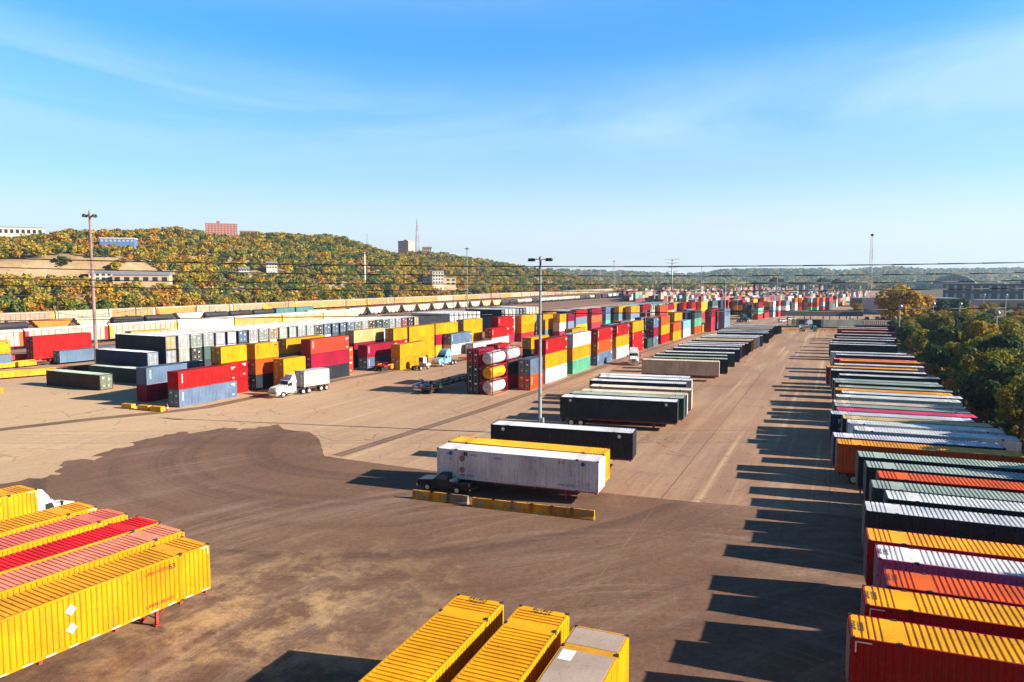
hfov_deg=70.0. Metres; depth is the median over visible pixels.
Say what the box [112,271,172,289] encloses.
building
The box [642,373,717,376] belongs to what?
chassis trailer
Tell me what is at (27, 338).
door
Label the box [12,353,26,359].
well railcar
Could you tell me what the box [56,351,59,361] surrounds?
door
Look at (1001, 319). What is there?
broadleaf tree
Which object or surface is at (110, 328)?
end door
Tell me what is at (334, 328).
shipping container
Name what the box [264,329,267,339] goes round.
door
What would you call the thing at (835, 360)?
shipping container
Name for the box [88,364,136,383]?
shipping container
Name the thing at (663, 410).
shipping container
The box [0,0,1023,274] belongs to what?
sky
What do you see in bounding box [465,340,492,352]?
shipping container
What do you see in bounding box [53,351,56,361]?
door
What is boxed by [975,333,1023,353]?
broadleaf tree
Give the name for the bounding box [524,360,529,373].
door
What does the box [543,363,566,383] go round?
shipping container
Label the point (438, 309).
railway track
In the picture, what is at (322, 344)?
shipping container
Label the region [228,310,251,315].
tank railcar
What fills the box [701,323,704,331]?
shipping container
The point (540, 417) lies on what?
light pole
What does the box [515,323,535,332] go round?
shipping container
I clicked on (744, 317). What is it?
semi truck
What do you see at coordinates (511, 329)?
shipping container
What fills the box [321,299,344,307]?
autorack railcar
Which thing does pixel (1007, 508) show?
shipping container
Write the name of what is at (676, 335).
shipping container
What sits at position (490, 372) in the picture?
tank container
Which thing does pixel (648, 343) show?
shipping container
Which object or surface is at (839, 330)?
shipping container
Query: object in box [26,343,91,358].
shipping container
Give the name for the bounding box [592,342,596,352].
door
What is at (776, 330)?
shipping container
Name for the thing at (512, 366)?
shipping container
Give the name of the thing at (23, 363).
well railcar
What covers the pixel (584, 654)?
shipping container
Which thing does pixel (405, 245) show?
building
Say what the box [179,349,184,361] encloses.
door
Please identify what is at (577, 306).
railway track
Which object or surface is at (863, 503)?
door
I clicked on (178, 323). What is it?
end door
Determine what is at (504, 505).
jersey barrier
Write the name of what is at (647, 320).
door
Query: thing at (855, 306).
broadleaf tree
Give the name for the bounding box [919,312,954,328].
broadleaf tree
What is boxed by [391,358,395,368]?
door
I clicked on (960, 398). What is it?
shipping container
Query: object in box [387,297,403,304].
autorack railcar
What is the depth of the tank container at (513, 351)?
137.91 m
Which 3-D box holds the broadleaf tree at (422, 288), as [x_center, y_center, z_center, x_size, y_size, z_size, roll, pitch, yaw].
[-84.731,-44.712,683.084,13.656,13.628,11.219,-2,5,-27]
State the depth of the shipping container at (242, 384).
132.75 m
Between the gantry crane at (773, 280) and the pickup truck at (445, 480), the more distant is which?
the gantry crane at (773, 280)
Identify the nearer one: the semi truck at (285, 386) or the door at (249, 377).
the semi truck at (285, 386)
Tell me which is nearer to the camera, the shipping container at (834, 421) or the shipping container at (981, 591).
the shipping container at (981, 591)
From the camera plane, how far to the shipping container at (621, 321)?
257.60 m
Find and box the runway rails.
[334,321,743,455]
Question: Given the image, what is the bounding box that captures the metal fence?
[791,319,889,324]
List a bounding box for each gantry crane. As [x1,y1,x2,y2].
[752,277,808,296]
[801,278,854,302]
[817,279,865,296]
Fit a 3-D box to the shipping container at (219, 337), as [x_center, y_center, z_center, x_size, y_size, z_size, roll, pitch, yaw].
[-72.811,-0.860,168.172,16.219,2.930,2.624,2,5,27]
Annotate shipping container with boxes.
[0,340,10,352]
[0,353,11,362]
[0,484,37,520]
[0,501,96,536]
[0,507,127,556]
[0,515,160,573]
[0,523,184,598]
[0,536,210,677]
[25,332,91,347]
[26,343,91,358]
[46,369,112,390]
[53,346,115,362]
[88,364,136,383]
[96,348,158,365]
[97,363,142,366]
[115,333,175,349]
[116,347,176,363]
[125,328,168,332]
[132,332,188,348]
[136,360,203,384]
[136,382,167,401]
[146,331,201,347]
[155,330,213,346]
[167,330,224,344]
[167,363,235,389]
[168,380,236,407]
[176,348,189,361]
[179,329,236,343]
[189,347,201,360]
[193,328,246,342]
[207,327,257,341]
[210,344,246,363]
[211,360,247,377]
[216,326,267,340]
[222,326,277,339]
[235,325,286,338]
[236,376,247,392]
[245,341,277,359]
[247,356,278,374]
[248,372,273,390]
[249,324,296,337]
[252,324,305,336]
[263,323,313,335]
[273,355,305,374]
[273,373,294,385]
[277,322,322,334]
[277,335,325,353]
[278,352,300,357]
[279,322,330,334]
[292,321,338,333]
[295,367,329,386]
[300,321,345,332]
[301,335,348,353]
[301,349,348,367]
[306,320,353,329]
[306,362,349,378]
[319,319,367,328]
[319,320,360,329]
[334,318,381,327]
[336,319,374,327]
[345,327,383,342]
[347,317,394,327]
[349,339,383,354]
[349,346,352,359]
[349,360,352,372]
[351,318,387,328]
[353,355,357,367]
[358,341,396,357]
[358,354,390,370]
[359,594,503,681]
[364,317,400,326]
[377,315,418,325]
[377,316,412,325]
[385,327,406,340]
[385,339,406,342]
[387,317,406,326]
[391,340,427,356]
[391,352,427,369]
[405,324,433,338]
[407,335,433,346]
[411,312,453,321]
[416,312,457,321]
[428,346,434,357]
[429,311,466,318]
[431,311,471,318]
[431,321,457,334]
[434,332,453,344]
[435,312,462,319]
[437,442,604,492]
[443,331,471,344]
[443,341,471,354]
[447,310,479,317]
[448,436,609,481]
[451,311,475,317]
[451,604,568,681]
[456,318,481,329]
[458,327,481,337]
[465,309,503,316]
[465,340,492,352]
[467,346,493,365]
[467,363,491,379]
[467,377,489,393]
[473,308,511,315]
[485,326,508,337]
[485,335,508,342]
[486,308,514,315]
[486,342,510,349]
[491,307,525,313]
[491,315,513,325]
[491,324,513,333]
[491,420,636,459]
[496,357,520,375]
[496,372,517,389]
[499,306,534,313]
[506,308,518,313]
[510,306,537,312]
[510,307,528,313]
[515,314,535,323]
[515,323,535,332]
[518,356,542,374]
[518,371,542,390]
[522,335,548,348]
[522,349,533,357]
[534,335,566,354]
[534,349,566,368]
[536,624,628,681]
[537,312,555,321]
[537,321,552,329]
[542,311,569,312]
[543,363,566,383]
[553,314,565,322]
[560,394,678,422]
[562,331,590,347]
[565,327,585,333]
[566,314,573,321]
[567,343,590,360]
[567,356,589,373]
[570,309,586,316]
[570,391,684,418]
[580,388,687,415]
[587,308,601,315]
[588,326,612,341]
[589,378,686,387]
[589,384,692,409]
[590,349,611,365]
[591,338,611,353]
[598,375,692,387]
[599,373,690,378]
[600,306,614,312]
[600,323,617,326]
[608,323,628,336]
[612,334,628,347]
[612,344,628,358]
[614,306,625,312]
[614,320,629,322]
[624,320,643,332]
[626,305,639,311]
[629,330,643,342]
[629,340,643,350]
[635,317,644,323]
[638,304,650,310]
[641,358,719,375]
[644,337,652,348]
[646,317,657,327]
[646,327,657,336]
[646,336,657,345]
[652,356,727,372]
[655,305,667,311]
[655,353,727,357]
[656,315,669,325]
[658,324,669,334]
[658,333,668,343]
[662,304,673,309]
[665,350,734,365]
[668,313,681,320]
[669,302,679,307]
[669,330,680,340]
[670,322,680,331]
[673,347,739,361]
[677,319,690,328]
[678,344,741,357]
[679,302,686,307]
[679,310,691,318]
[681,327,690,336]
[682,343,744,355]
[687,302,696,307]
[687,341,748,354]
[688,310,701,318]
[688,317,701,326]
[691,325,701,333]
[692,339,750,351]
[696,338,753,350]
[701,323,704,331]
[701,336,756,347]
[705,309,717,316]
[705,335,759,346]
[709,334,762,345]
[717,331,768,342]
[718,308,729,315]
[718,330,768,332]
[720,329,769,338]
[724,328,772,337]
[726,326,772,328]
[728,326,774,334]
[733,325,777,333]
[737,324,781,332]
[743,302,752,307]
[753,302,762,307]
[821,319,862,326]
[825,365,919,381]
[828,410,975,436]
[829,341,895,344]
[829,343,896,354]
[830,351,907,364]
[830,368,927,385]
[831,378,939,396]
[831,432,1005,463]
[832,338,894,342]
[832,399,965,410]
[833,358,916,365]
[833,403,971,413]
[834,333,891,338]
[834,363,924,371]
[834,380,944,389]
[834,387,953,399]
[835,354,915,360]
[835,394,962,406]
[835,407,978,422]
[835,438,1023,472]
[836,336,896,345]
[837,328,888,333]
[838,327,887,328]
[838,373,941,384]
[838,384,953,394]
[839,359,925,372]
[840,390,963,407]
[841,331,895,337]
[841,415,994,432]
[845,613,1023,681]
[846,419,1005,435]
[853,426,1021,450]
[854,325,901,331]
[855,450,1023,486]
[860,584,1023,639]
[861,500,1023,546]
[863,460,1023,498]
[863,527,1023,584]
[869,479,1023,502]
[873,543,1023,587]
[876,470,1023,492]
[882,568,1023,606]
[883,489,1023,516]
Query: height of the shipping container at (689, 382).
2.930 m
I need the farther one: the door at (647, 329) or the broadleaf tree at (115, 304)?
the broadleaf tree at (115, 304)
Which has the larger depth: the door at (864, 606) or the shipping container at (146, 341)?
the shipping container at (146, 341)
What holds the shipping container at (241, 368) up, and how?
on the shipping container at (242, 384)
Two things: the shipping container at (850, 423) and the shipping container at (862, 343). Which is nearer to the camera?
the shipping container at (850, 423)
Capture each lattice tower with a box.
[415,219,419,251]
[867,234,873,295]
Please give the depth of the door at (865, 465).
64.68 m
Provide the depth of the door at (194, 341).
158.33 m
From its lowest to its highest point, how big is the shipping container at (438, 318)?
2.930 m
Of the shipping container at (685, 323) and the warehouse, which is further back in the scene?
the warehouse
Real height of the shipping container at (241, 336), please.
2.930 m
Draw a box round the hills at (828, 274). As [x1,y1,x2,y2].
[564,270,992,281]
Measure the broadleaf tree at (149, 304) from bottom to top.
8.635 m
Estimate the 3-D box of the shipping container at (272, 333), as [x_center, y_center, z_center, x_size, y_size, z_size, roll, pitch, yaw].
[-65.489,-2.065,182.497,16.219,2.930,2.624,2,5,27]
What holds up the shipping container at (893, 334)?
on the chassis trailer
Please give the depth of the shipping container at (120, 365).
151.59 m
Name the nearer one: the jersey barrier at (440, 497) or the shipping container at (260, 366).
the jersey barrier at (440, 497)
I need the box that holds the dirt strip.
[0,347,521,430]
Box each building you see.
[0,226,44,237]
[99,237,137,248]
[112,271,172,289]
[205,221,236,236]
[239,231,255,233]
[398,240,414,252]
[429,271,443,289]
[444,277,455,289]
[850,297,962,306]
[911,275,976,288]
[943,281,1023,299]
[970,299,1023,309]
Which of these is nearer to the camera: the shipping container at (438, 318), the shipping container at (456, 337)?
the shipping container at (456, 337)
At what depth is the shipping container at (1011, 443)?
77.59 m
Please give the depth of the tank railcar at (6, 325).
277.69 m
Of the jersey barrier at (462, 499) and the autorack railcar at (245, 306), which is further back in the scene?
the autorack railcar at (245, 306)
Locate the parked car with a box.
[778,318,788,321]
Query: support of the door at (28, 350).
in the shipping container at (37, 353)
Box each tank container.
[480,348,506,365]
[480,362,506,380]
[480,376,506,394]
[496,345,520,361]
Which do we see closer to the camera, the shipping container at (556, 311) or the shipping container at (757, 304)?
the shipping container at (556, 311)
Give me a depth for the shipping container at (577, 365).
162.08 m
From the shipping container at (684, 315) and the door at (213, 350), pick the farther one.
the shipping container at (684, 315)
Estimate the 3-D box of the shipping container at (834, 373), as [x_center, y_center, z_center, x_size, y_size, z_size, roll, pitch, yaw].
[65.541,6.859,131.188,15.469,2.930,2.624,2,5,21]
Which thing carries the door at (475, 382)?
in the shipping container at (474, 387)
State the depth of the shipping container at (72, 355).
178.89 m
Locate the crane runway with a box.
[333,318,752,455]
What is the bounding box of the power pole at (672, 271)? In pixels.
[666,259,676,290]
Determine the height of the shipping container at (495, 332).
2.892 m
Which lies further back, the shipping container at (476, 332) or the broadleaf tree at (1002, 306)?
the broadleaf tree at (1002, 306)
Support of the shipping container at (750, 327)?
on the chassis trailer
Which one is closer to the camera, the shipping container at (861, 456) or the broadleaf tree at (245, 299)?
the shipping container at (861, 456)
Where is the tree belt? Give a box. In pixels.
[601,283,737,290]
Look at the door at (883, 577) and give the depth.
41.26 m
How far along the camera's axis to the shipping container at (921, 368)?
139.87 m
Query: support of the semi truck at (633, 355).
on the yard concrete at (767, 444)
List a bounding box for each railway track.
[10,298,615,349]
[11,299,616,353]
[28,292,616,326]
[71,292,607,322]
[358,298,585,315]
[383,297,612,315]
[538,301,625,310]
[542,300,619,307]
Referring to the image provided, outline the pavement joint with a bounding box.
[569,339,788,614]
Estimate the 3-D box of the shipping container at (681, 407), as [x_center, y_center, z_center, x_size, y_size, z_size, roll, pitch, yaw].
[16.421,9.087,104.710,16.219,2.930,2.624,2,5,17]
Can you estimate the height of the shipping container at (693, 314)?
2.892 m
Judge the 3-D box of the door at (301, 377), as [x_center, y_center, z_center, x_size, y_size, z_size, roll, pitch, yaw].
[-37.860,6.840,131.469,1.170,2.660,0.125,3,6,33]
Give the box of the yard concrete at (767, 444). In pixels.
[0,291,1023,516]
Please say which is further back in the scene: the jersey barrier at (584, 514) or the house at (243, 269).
the house at (243, 269)
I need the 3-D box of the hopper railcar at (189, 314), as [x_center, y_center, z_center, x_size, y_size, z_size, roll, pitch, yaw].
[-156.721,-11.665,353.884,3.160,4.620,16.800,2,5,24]
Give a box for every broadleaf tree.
[4,301,28,312]
[27,304,53,311]
[45,297,74,310]
[69,301,88,309]
[96,299,113,308]
[100,297,119,307]
[122,298,143,307]
[142,301,157,306]
[156,299,171,306]
[177,298,193,305]
[191,297,203,304]
[208,299,218,304]
[216,297,230,303]
[228,296,238,303]
[237,295,256,302]
[251,296,265,302]
[266,294,284,301]
[297,296,310,300]
[309,294,321,300]
[317,294,329,299]
[325,291,340,299]
[357,292,367,298]
[370,291,382,297]
[383,288,393,296]
[417,286,428,293]
[425,289,435,295]
[431,288,439,295]
[455,288,466,294]
[480,286,490,292]
[851,303,863,311]
[874,285,926,320]
[887,319,898,324]
[895,324,922,340]
[896,319,920,335]
[904,332,915,345]
[905,334,926,352]
[909,329,928,352]
[915,314,929,321]
[916,295,936,312]
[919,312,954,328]
[924,325,960,346]
[924,344,953,372]
[927,322,944,329]
[932,298,951,311]
[937,309,951,313]
[942,341,962,363]
[948,307,976,318]
[949,298,969,311]
[949,346,982,370]
[952,316,968,325]
[952,342,964,357]
[954,322,966,330]
[954,351,1006,388]
[955,352,975,366]
[956,336,982,354]
[958,360,972,369]
[958,360,1023,398]
[960,321,997,343]
[962,317,991,329]
[966,320,998,338]
[966,380,1013,421]
[972,312,994,319]
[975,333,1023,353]
[979,303,989,311]
[980,329,1001,348]
[985,347,1022,360]
[988,303,1000,310]
[988,320,1008,325]
[991,349,1023,366]
[993,316,1023,333]
[993,374,1023,439]
[994,317,1010,325]
[998,302,1011,312]
[998,319,1023,340]
[1007,359,1023,371]
[1009,310,1023,316]
[1012,306,1023,310]
[1012,351,1023,364]
[1012,384,1023,413]
[1014,316,1023,324]
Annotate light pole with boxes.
[82,210,97,363]
[364,252,365,282]
[465,248,468,308]
[528,256,552,422]
[724,276,725,327]
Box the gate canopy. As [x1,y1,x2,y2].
[781,311,862,326]
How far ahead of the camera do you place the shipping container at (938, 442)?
74.77 m
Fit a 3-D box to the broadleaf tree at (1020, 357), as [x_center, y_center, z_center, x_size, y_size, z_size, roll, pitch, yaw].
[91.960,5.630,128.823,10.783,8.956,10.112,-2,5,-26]
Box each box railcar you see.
[272,307,294,313]
[295,306,312,311]
[304,309,325,311]
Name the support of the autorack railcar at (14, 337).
on the railway track at (114, 340)
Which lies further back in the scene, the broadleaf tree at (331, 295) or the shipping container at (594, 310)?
the broadleaf tree at (331, 295)
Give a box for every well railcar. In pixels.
[0,357,47,367]
[0,364,67,377]
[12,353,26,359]
[44,356,56,364]
[58,364,94,370]
[375,362,394,370]
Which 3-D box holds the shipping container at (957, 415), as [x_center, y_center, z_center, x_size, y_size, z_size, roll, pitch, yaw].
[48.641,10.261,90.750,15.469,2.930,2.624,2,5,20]
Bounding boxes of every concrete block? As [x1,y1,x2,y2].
[121,403,135,408]
[137,404,151,410]
[150,405,164,411]
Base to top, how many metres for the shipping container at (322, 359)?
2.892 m
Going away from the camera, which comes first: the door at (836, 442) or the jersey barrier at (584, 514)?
the jersey barrier at (584, 514)
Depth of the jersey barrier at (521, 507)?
64.53 m
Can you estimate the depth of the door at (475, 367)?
130.54 m
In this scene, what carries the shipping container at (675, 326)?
on the shipping container at (676, 335)
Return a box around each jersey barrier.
[412,489,432,500]
[429,492,450,502]
[449,494,468,504]
[472,497,494,508]
[494,499,513,510]
[509,501,532,513]
[530,503,552,515]
[553,506,573,517]
[573,508,594,520]
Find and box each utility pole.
[898,305,901,341]
[992,311,1001,324]
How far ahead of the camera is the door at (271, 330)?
178.23 m
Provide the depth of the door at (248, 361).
135.49 m
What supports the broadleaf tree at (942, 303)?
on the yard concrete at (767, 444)
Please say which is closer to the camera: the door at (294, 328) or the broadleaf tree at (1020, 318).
the door at (294, 328)
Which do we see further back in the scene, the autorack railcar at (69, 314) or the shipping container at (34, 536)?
the autorack railcar at (69, 314)
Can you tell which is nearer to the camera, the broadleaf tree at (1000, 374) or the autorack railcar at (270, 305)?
the broadleaf tree at (1000, 374)
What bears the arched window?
in the half dome building at (936, 285)
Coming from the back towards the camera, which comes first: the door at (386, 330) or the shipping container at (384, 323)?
the shipping container at (384, 323)
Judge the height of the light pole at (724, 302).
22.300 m
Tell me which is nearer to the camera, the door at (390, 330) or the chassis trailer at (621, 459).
the chassis trailer at (621, 459)
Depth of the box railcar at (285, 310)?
413.20 m
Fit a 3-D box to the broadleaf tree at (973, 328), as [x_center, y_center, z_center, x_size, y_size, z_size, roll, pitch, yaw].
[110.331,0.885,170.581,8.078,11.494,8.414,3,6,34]
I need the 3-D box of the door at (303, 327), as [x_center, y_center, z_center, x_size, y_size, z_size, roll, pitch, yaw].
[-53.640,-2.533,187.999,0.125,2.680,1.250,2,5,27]
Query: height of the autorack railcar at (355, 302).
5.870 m
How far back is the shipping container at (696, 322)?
275.30 m
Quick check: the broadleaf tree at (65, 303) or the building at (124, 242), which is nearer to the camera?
the broadleaf tree at (65, 303)
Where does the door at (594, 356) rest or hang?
in the shipping container at (600, 358)
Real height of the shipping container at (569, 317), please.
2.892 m
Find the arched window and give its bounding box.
[935,278,972,288]
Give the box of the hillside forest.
[0,226,642,312]
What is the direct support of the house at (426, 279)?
on the hills at (26, 263)
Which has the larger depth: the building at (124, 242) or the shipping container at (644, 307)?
the building at (124, 242)
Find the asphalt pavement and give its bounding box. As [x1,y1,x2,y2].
[0,425,865,681]
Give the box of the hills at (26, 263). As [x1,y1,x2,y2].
[0,234,648,323]
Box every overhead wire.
[0,258,1023,266]
[0,267,1023,275]
[0,278,1023,284]
[0,285,1023,291]
[0,307,1023,320]
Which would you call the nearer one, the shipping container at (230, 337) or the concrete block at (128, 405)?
the concrete block at (128, 405)
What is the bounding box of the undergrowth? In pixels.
[896,336,1023,449]
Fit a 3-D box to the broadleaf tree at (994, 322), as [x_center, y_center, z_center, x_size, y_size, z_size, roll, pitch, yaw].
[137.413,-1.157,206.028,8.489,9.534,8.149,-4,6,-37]
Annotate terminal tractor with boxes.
[411,356,430,370]
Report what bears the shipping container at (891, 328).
on the chassis trailer
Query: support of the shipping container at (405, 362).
on the dirt strip
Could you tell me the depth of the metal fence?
323.53 m
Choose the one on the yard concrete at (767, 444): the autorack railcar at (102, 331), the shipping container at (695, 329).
the shipping container at (695, 329)
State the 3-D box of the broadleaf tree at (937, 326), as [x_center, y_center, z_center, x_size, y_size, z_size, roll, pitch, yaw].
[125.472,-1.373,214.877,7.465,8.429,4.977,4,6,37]
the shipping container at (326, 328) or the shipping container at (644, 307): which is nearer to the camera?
the shipping container at (326, 328)
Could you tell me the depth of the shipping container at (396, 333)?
177.18 m
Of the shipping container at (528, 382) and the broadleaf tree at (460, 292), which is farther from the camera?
the broadleaf tree at (460, 292)
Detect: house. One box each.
[88,270,113,283]
[238,267,249,273]
[265,261,277,272]
[421,276,429,282]
[422,247,431,251]
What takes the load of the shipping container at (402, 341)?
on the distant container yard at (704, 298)
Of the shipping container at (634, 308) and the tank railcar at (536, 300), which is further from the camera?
the tank railcar at (536, 300)
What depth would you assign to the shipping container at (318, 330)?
193.29 m
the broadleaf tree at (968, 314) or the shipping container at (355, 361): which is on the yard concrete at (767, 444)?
the shipping container at (355, 361)
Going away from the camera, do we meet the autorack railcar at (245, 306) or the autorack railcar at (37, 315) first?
the autorack railcar at (37, 315)
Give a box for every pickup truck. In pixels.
[413,379,438,391]
[416,471,478,493]
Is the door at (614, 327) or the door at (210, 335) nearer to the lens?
the door at (210, 335)
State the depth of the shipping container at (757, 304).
373.71 m
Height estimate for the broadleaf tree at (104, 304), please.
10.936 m
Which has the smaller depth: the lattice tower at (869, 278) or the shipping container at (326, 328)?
the shipping container at (326, 328)
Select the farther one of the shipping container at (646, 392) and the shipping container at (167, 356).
the shipping container at (167, 356)
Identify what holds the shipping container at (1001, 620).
on the chassis trailer
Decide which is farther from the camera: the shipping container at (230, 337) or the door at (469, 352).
the shipping container at (230, 337)
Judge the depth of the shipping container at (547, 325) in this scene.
256.51 m
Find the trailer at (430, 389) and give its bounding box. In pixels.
[417,375,466,393]
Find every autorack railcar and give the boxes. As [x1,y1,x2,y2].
[0,311,54,322]
[0,329,23,349]
[22,324,107,345]
[54,309,108,320]
[107,320,176,340]
[108,307,154,316]
[155,305,196,314]
[175,316,233,329]
[196,304,232,311]
[232,313,281,325]
[233,302,265,310]
[264,301,294,308]
[280,311,322,321]
[294,300,320,308]
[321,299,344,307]
[322,309,357,318]
[345,298,366,306]
[366,298,386,305]
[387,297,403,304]
[405,296,421,303]
[422,296,437,302]
[437,295,452,301]
[452,294,465,300]
[465,294,478,299]
[479,293,489,299]
[489,293,500,298]
[501,293,511,297]
[512,292,520,297]
[521,292,530,296]
[530,292,538,296]
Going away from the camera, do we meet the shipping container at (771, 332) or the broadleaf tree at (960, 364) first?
the broadleaf tree at (960, 364)
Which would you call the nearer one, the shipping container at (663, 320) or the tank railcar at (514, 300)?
the shipping container at (663, 320)
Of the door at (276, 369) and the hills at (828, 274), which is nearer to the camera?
the door at (276, 369)
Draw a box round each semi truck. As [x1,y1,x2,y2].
[37,489,73,510]
[267,373,310,397]
[431,349,456,366]
[627,347,640,364]
[736,314,750,321]
[797,320,817,328]
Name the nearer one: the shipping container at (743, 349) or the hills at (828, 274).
the shipping container at (743, 349)
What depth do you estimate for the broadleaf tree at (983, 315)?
249.53 m
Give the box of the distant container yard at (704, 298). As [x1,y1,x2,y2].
[202,285,869,365]
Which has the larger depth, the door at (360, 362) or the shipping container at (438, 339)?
the shipping container at (438, 339)
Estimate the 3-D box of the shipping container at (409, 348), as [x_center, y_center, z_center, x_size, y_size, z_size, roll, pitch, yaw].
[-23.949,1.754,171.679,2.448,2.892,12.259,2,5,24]
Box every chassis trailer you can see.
[35,589,207,664]
[297,383,328,390]
[452,479,601,500]
[560,417,676,429]
[610,458,631,461]
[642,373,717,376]
[835,468,855,484]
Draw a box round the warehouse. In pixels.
[861,297,891,314]
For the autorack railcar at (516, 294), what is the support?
on the railway track at (426, 302)
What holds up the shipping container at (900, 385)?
on the chassis trailer
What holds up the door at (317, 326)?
in the shipping container at (318, 330)
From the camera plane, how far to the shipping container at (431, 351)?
192.46 m
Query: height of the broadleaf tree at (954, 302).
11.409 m
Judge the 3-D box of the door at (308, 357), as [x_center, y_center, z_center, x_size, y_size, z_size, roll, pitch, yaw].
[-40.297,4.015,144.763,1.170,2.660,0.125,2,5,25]
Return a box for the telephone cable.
[0,285,284,295]
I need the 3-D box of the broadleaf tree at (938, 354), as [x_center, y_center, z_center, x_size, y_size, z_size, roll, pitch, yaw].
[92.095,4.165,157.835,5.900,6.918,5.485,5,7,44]
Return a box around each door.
[19,332,23,345]
[23,331,28,345]
[26,337,29,346]
[27,348,29,358]
[29,337,32,347]
[30,349,32,358]
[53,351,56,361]
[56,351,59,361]
[100,375,106,389]
[105,326,107,338]
[106,374,112,388]
[108,326,112,338]
[148,353,152,365]
[153,352,157,364]
[165,337,170,349]
[166,351,171,362]
[168,390,173,405]
[171,336,175,348]
[171,350,176,362]
[173,390,178,405]
[177,321,180,329]
[179,336,183,347]
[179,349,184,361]
[184,335,188,347]
[184,349,189,360]
[192,335,196,346]
[192,348,196,359]
[196,334,201,345]
[197,348,201,359]
[204,334,208,345]
[209,333,213,344]
[211,348,215,362]
[216,333,220,344]
[216,348,220,362]
[220,332,224,343]
[228,332,231,342]
[232,332,235,342]
[239,331,242,341]
[243,331,246,341]
[247,360,250,373]
[248,375,250,388]
[249,330,253,340]
[250,360,255,373]
[251,376,255,389]
[253,330,257,340]
[260,329,263,339]
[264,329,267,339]
[270,329,273,339]
[273,359,278,372]
[274,328,277,338]
[274,375,278,385]
[277,340,281,352]
[278,359,282,373]
[280,328,283,337]
[281,340,285,352]
[283,327,286,337]
[289,327,292,336]
[293,327,296,336]
[295,371,299,385]
[298,326,301,335]
[299,372,303,385]
[302,326,304,335]
[306,355,310,367]
[307,326,310,335]
[311,325,313,334]
[316,325,318,334]
[324,324,327,333]
[327,324,330,333]
[335,323,338,332]
[350,331,353,341]
[358,358,362,369]
[363,358,366,369]
[385,329,388,339]
[389,329,392,339]
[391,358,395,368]
[395,358,399,368]
[443,334,446,343]
[447,335,450,343]
[467,350,472,363]
[467,364,472,378]
[467,379,472,392]
[473,350,478,363]
[473,365,478,378]
[473,380,478,392]
[488,329,491,337]
[518,360,523,373]
[519,375,523,388]
[522,338,526,348]
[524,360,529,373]
[524,376,529,389]
[527,338,530,348]
[568,335,572,346]
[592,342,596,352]
[592,354,596,364]
[593,330,596,340]
[613,326,616,335]
[646,319,649,326]
[646,328,649,335]
[832,436,833,460]
[835,442,837,468]
[845,618,849,676]
[846,628,850,681]
[855,452,857,479]
[856,455,858,483]
[860,589,863,614]
[861,503,864,538]
[862,508,864,545]
[862,598,865,615]
[863,462,864,492]
[863,530,866,572]
[864,465,866,495]
[864,536,867,580]
[873,547,876,586]
[875,554,877,586]
[882,572,884,587]
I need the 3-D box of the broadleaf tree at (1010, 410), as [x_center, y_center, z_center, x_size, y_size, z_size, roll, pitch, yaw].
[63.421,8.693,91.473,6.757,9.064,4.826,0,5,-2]
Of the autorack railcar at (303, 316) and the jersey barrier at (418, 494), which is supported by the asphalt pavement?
the jersey barrier at (418, 494)
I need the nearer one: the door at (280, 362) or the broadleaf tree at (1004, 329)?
the door at (280, 362)
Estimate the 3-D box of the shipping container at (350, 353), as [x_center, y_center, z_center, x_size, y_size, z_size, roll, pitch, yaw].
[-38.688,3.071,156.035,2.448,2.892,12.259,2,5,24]
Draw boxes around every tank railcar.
[0,321,28,329]
[110,314,143,322]
[143,314,173,320]
[202,310,228,317]
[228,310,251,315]
[252,308,273,314]
[500,299,509,304]
[509,298,516,303]
[516,298,524,303]
[524,298,531,303]
[531,298,538,302]
[545,297,551,301]
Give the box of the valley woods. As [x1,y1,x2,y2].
[529,265,1023,288]
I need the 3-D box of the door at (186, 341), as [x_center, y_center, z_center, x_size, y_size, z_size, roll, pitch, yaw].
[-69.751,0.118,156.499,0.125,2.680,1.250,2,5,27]
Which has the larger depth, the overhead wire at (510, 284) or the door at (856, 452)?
the overhead wire at (510, 284)
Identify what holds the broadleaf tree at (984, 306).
on the ground at (936, 293)
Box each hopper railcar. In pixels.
[27,318,72,327]
[70,316,110,324]
[172,311,203,317]
[346,307,365,314]
[366,306,383,314]
[383,305,399,312]
[399,304,415,311]
[415,303,429,310]
[430,303,443,309]
[442,302,456,308]
[456,301,468,307]
[468,301,479,307]
[479,300,490,306]
[489,300,500,305]
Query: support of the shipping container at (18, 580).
on the chassis trailer
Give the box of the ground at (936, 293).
[827,288,1021,427]
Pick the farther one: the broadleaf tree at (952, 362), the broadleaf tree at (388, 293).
the broadleaf tree at (388, 293)
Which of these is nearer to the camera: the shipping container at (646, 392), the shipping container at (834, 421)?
the shipping container at (834, 421)

